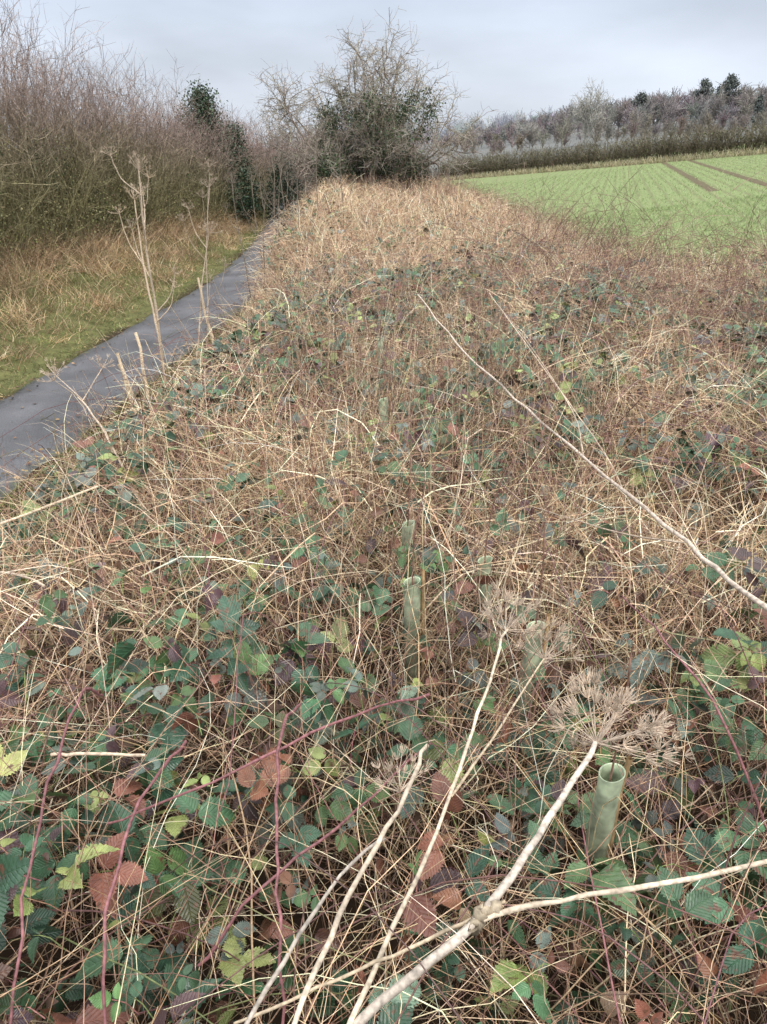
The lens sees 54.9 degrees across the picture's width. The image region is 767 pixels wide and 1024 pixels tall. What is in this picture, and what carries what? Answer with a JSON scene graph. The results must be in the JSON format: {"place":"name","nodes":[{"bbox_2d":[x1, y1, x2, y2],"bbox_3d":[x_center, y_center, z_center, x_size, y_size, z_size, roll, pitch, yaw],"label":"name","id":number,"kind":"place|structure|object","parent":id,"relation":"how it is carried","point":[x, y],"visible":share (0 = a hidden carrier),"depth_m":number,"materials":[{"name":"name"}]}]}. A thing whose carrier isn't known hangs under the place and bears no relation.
{"place":"outdoors","nodes":[
{"label":"outdoors","id":0,"kind":"place"},
{"bbox_2d":[0,201,299,499],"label":"asphalt path","id":1,"kind":"structure","parent":0,"point":[15,411],"depth_m":7.80,"materials":[{"name":"grey asphalt"}]},
{"bbox_2d":[0,264,279,490],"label":"fallen leaves","id":2,"kind":"object","parent":1,"relation":"on","point":[40,449],"visible":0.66,"depth_m":7.37,"materials":[{"name":"brown plant"}]},
{"bbox_2d":[0,115,766,1023],"bbox_3d":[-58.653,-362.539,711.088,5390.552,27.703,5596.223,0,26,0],"label":"ground","id":3,"kind":"structure","parent":0,"point":[758,179],"depth_m":2.67,"materials":[{"name":"plant"}]},
{"bbox_2d":[0,354,152,756],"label":"hogweed stalk","id":4,"kind":"object","parent":3,"relation":"on","point":[44,586],"visible":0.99,"depth_m":2.71,"materials":[{"name":"beige plant"}]},
{"bbox_2d":[0,92,262,271],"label":"hedge undergrowth","id":5,"kind":"object","parent":3,"relation":"on","point":[95,207],"visible":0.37,"depth_m":14.19,"materials":[{"name":"brown plant"}]},
{"bbox_2d":[100,146,182,384],"bbox_3d":[-2.063,-2.030,6.531,0.465,2.182,0.461,13,29,24],"label":"hogweed plant","id":6,"kind":"object","parent":3,"relation":"on","point":[148,263],"visible":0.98,"depth_m":6.38,"materials":[{"name":"beige plant"}]},
{"bbox_2d":[0,0,287,273],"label":"bare hedge","id":7,"kind":"object","parent":3,"relation":"on","point":[76,134],"visible":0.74,"depth_m":13.97,"materials":[{"name":"brown plant"}]},
{"bbox_2d":[108,165,181,385],"bbox_3d":[-2.071,-1.977,6.566,0.588,2.021,0.275,10,28,20],"label":"hogweed plant","id":8,"kind":"object","parent":3,"relation":"on","point":[142,262],"visible":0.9,"depth_m":6.44,"materials":[{"name":"beige plant"}]},
{"bbox_2d":[0,200,294,557],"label":"verge grass","id":9,"kind":"structure","parent":3,"relation":"on","point":[82,256],"depth_m":12.09,"materials":[{"name":"plant"}]},
{"bbox_2d":[116,278,213,414],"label":"hogweed stump stems","id":10,"kind":"object","parent":3,"relation":"on","point":[120,365],"visible":0.49,"depth_m":6.25,"materials":[{"name":"beige plant"}]},
{"bbox_2d":[181,199,221,369],"bbox_3d":[-1.742,-2.055,7.006,0.534,1.687,0.365,-17,31,-31],"label":"hogweed plant","id":11,"kind":"object","parent":3,"relation":"on","point":[203,269],"visible":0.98,"depth_m":6.86,"materials":[{"name":"beige plant"}]},
{"bbox_2d":[176,158,231,349],"bbox_3d":[-1.674,-2.361,7.232,0.492,2.010,0.494,-19,32,-33],"label":"hogweed plant","id":12,"kind":"object","parent":3,"relation":"on","point":[208,187],"visible":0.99,"depth_m":7.07,"materials":[{"name":"beige plant"}]},
{"bbox_2d":[174,73,252,218],"bbox_3d":[-5.039,-9.943,20.589,2.667,3.972,2.725,0,26,0],"label":"holly tree","id":13,"kind":"object","parent":3,"relation":"on","point":[203,110],"visible":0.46,"depth_m":20.03,"materials":[{"name":"green plant"}]},
{"bbox_2d":[220,168,257,300],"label":"hogweed plant","id":14,"kind":"object","parent":3,"relation":"on","point":[231,182],"visible":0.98,"depth_m":10.56,"materials":[{"name":"beige plant"}]},
{"bbox_2d":[220,121,266,224],"bbox_3d":[-4.291,-9.875,21.747,1.738,3.026,1.710,23,35,39],"label":"holly tree","id":15,"kind":"object","parent":3,"relation":"on","point":[249,204],"visible":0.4,"depth_m":21.64,"materials":[{"name":"green plant"}]},
{"bbox_2d":[236,149,273,294],"bbox_3d":[-1.954,-4.328,11.253,0.438,2.165,0.521,14,29,25],"label":"hogweed plant","id":16,"kind":"object","parent":3,"relation":"on","point":[253,199],"visible":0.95,"depth_m":11.00,"materials":[{"name":"beige plant"}]},
{"bbox_2d":[243,170,282,291],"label":"hogweed plant","id":17,"kind":"object","parent":3,"relation":"on","point":[263,222],"visible":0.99,"depth_m":9.97,"materials":[{"name":"beige plant"}]},
{"bbox_2d":[255,139,289,260],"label":"hogweed plant","id":18,"kind":"object","parent":3,"relation":"on","point":[271,155],"visible":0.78,"depth_m":11.39,"materials":[{"name":"beige plant"}]},
{"bbox_2d":[257,147,295,283],"bbox_3d":[-1.496,-4.295,10.738,0.508,1.852,0.475,18,31,32],"label":"hogweed plant","id":19,"kind":"object","parent":3,"relation":"on","point":[279,186],"visible":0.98,"depth_m":10.51,"materials":[{"name":"beige plant"}]},
{"bbox_2d":[221,107,335,213],"bbox_3d":[-4.584,-19.407,39.863,4.518,3.899,32.423,1,26,1],"label":"bare hedge","id":20,"kind":"object","parent":3,"relation":"on","point":[248,128],"visible":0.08,"depth_m":31.38,"materials":[{"name":"brown plant"}]},
{"bbox_2d":[258,154,306,218],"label":"bare shrub","id":21,"kind":"object","parent":3,"relation":"on","point":[283,189],"visible":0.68,"depth_m":25.05,"materials":[{"name":"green plant"}]},
{"bbox_2d":[265,128,301,223],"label":"hogweed plant","id":22,"kind":"object","parent":3,"relation":"on","point":[275,137],"visible":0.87,"depth_m":11.51,"materials":[{"name":"beige plant"}]},
{"bbox_2d":[272,165,295,265],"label":"hogweed plant","id":23,"kind":"object","parent":3,"relation":"on","point":[287,176],"visible":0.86,"depth_m":12.51,"materials":[{"name":"beige plant"}]},
{"bbox_2d":[282,127,312,229],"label":"hogweed plant","id":24,"kind":"object","parent":3,"relation":"on","point":[300,152],"visible":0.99,"depth_m":10.80,"materials":[{"name":"beige plant"}]},
{"bbox_2d":[298,118,333,215],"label":"hogweed plant","id":25,"kind":"object","parent":3,"relation":"on","point":[316,131],"visible":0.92,"depth_m":11.67,"materials":[{"name":"beige plant"}]},
{"bbox_2d":[324,131,355,211],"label":"hogweed plant","id":26,"kind":"object","parent":3,"relation":"on","point":[341,163],"visible":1,"depth_m":12.73,"materials":[{"name":"beige plant"}]},
{"bbox_2d":[291,123,426,203],"bbox_3d":[-0.618,-19.204,39.405,5.915,3.924,30.024,1,26,3],"label":"bare hedge","id":27,"kind":"object","parent":3,"relation":"on","point":[417,145],"visible":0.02,"depth_m":29.79,"materials":[{"name":"brown plant"}]},
{"bbox_2d":[247,6,498,204],"bbox_3d":[-0.425,-11.621,22.060,7.255,5.640,7.174,0,26,0],"label":"hawthorn tree","id":28,"kind":"object","parent":3,"relation":"on","point":[375,148],"visible":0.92,"depth_m":21.11,"materials":[{"name":"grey plant"}]},
{"bbox_2d":[377,292,383,413],"bbox_3d":[-0.019,-0.976,4.655,0.043,0.796,0.053,0,26,0],"label":"tree guard tube","id":29,"kind":"object","parent":3,"relation":"on","point":[380,346],"visible":0.29,"depth_m":4.61,"materials":[{"name":"plastic"}]},
{"bbox_2d":[0,171,766,1023],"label":"dry grass thicket","id":30,"kind":"object","parent":3,"relation":"on","point":[624,578],"visible":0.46,"depth_m":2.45,"materials":[{"name":"plant"}]},
{"bbox_2d":[0,188,766,1023],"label":"bramble leaves","id":31,"kind":"object","parent":3,"relation":"on","point":[14,868],"visible":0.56,"depth_m":1.76,"materials":[{"name":"green plant"}]},
{"bbox_2d":[234,666,766,1023],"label":"hogweed stalk","id":32,"kind":"object","parent":31,"relation":"on","point":[490,908],"visible":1,"depth_m":1.04,"materials":[{"name":"beige plant"}]},
{"bbox_2d":[0,232,766,1023],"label":"bramble canes","id":33,"kind":"object","parent":3,"relation":"on","point":[252,834],"visible":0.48,"depth_m":1.70,"materials":[{"name":"brown plant"}]},
{"bbox_2d":[244,743,428,1023],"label":"hogweed stalk","id":34,"kind":"object","parent":33,"relation":"on","point":[375,846],"visible":1,"depth_m":1.01,"materials":[{"name":"beige plant"}]},
{"bbox_2d":[379,338,391,503],"bbox_3d":[0.005,-0.402,3.487,0.058,0.830,0.046,-19,32,-33],"label":"tree guard tube","id":35,"kind":"object","parent":3,"relation":"on","point":[382,401],"visible":0.41,"depth_m":3.44,"materials":[{"name":"plastic"}]},
{"bbox_2d":[397,448,414,646],"bbox_3d":[0.074,0.132,2.430,0.055,0.771,0.048,-12,29,-23],"label":"tree guard tube","id":36,"kind":"object","parent":3,"relation":"on","point":[407,525],"visible":0.3,"depth_m":2.39,"materials":[{"name":"plastic"}]},
{"bbox_2d":[403,482,425,741],"bbox_3d":[0.089,0.317,2.055,0.070,0.851,0.048,-6,27,-12],"label":"tree guard tube","id":37,"kind":"object","parent":3,"relation":"on","point":[414,669],"visible":0.54,"depth_m":2.03,"materials":[{"name":"plastic"}]},
{"bbox_2d":[477,467,507,699],"bbox_3d":[0.308,0.250,2.193,0.070,0.811,0.053,0,26,0],"label":"tree guard tube","id":38,"kind":"object","parent":3,"relation":"on","point":[488,567],"visible":0.24,"depth_m":2.15,"materials":[{"name":"plastic"}]},
{"bbox_2d":[347,580,694,1023],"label":"hogweed stalk","id":39,"kind":"object","parent":3,"relation":"on","point":[375,967],"visible":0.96,"depth_m":1.39,"materials":[{"name":"beige plant"}]},
{"bbox_2d":[504,522,550,795],"bbox_3d":[0.368,0.407,1.862,0.084,0.840,0.046,-12,29,-24],"label":"tree guard tube","id":40,"kind":"object","parent":3,"relation":"on","point":[535,660],"visible":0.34,"depth_m":1.83,"materials":[{"name":"plastic"}]},
{"bbox_2d":[513,120,542,151],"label":"bare tree","id":41,"kind":"object","parent":3,"relation":"on","point":[530,128],"visible":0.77,"depth_m":155.50,"materials":[{"name":"grey plant"}]},
{"bbox_2d":[308,478,766,1023],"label":"dry grass wisps","id":42,"kind":"object","parent":3,"relation":"on","point":[686,940],"visible":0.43,"depth_m":1.70,"materials":[{"name":"plant"}]},
{"bbox_2d":[346,80,766,152],"bbox_3d":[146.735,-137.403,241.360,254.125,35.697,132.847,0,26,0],"label":"woodland","id":43,"kind":"object","parent":3,"relation":"on","point":[662,106],"visible":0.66,"depth_m":211.77,"materials":[{"name":"grey plant"}]},
{"bbox_2d":[398,150,766,369],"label":"bramble thicket","id":44,"kind":"object","parent":3,"relation":"on","point":[609,244],"visible":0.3,"depth_m":8.40,"materials":[{"name":"brown plant"}]},
{"bbox_2d":[562,79,616,144],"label":"bare tree","id":45,"kind":"object","parent":3,"relation":"on","point":[585,116],"visible":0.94,"depth_m":149.33,"materials":[{"name":"grey plant"}]},
{"bbox_2d":[417,293,766,610],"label":"hogweed stalk","id":46,"kind":"object","parent":3,"relation":"on","point":[737,587],"visible":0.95,"depth_m":2.03,"materials":[{"name":"beige plant"}]},
{"bbox_2d":[565,647,632,956],"bbox_3d":[0.429,0.619,1.454,0.078,0.836,0.048,-18,31,-32],"label":"tree guard tube","id":47,"kind":"object","parent":3,"relation":"on","point":[611,781],"visible":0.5,"depth_m":1.42,"materials":[{"name":"plastic"}]},
{"bbox_2d":[435,116,766,180],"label":"field hedge","id":48,"kind":"object","parent":3,"relation":"on","point":[643,148],"depth_m":60.00,"materials":[{"name":"brown plant"}]},
{"bbox_2d":[460,108,766,156],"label":"hedgerow trees","id":49,"kind":"object","parent":3,"relation":"on","point":[563,136],"visible":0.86,"depth_m":152.47,"materials":[{"name":"plant"}]},
{"bbox_2d":[466,154,766,284],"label":"winter crop","id":50,"kind":"object","parent":3,"relation":"on","point":[703,202],"visible":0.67,"depth_m":21.24,"materials":[{"name":"green plant"}]},
{"bbox_2d":[692,78,716,124],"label":"pine tree","id":51,"kind":"object","parent":3,"relation":"on","point":[705,85],"visible":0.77,"depth_m":226.52,"materials":[{"name":"green plant"}]},
{"bbox_2d":[715,72,740,105],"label":"pine tree","id":52,"kind":"object","parent":3,"relation":"on","point":[732,82],"visible":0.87,"depth_m":226.07,"materials":[{"name":"green plant"}]},
{"bbox_2d":[749,94,764,129],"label":"pine tree","id":53,"kind":"object","parent":3,"relation":"on","point":[758,107],"visible":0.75,"depth_m":188.08,"materials":[{"name":"green plant"}]},
{"bbox_2d":[0,0,766,147],"label":"sky","id":54,"kind":"structure","parent":0,"point":[510,56],"materials":[{"name":"grey"}]},
{"bbox_2d":[629,92,648,109],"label":"pine tree","id":55,"kind":"object","parent":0,"point":[641,97],"visible":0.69,"depth_m":230.74,"materials":[{"name":"green plant"}]}
]}

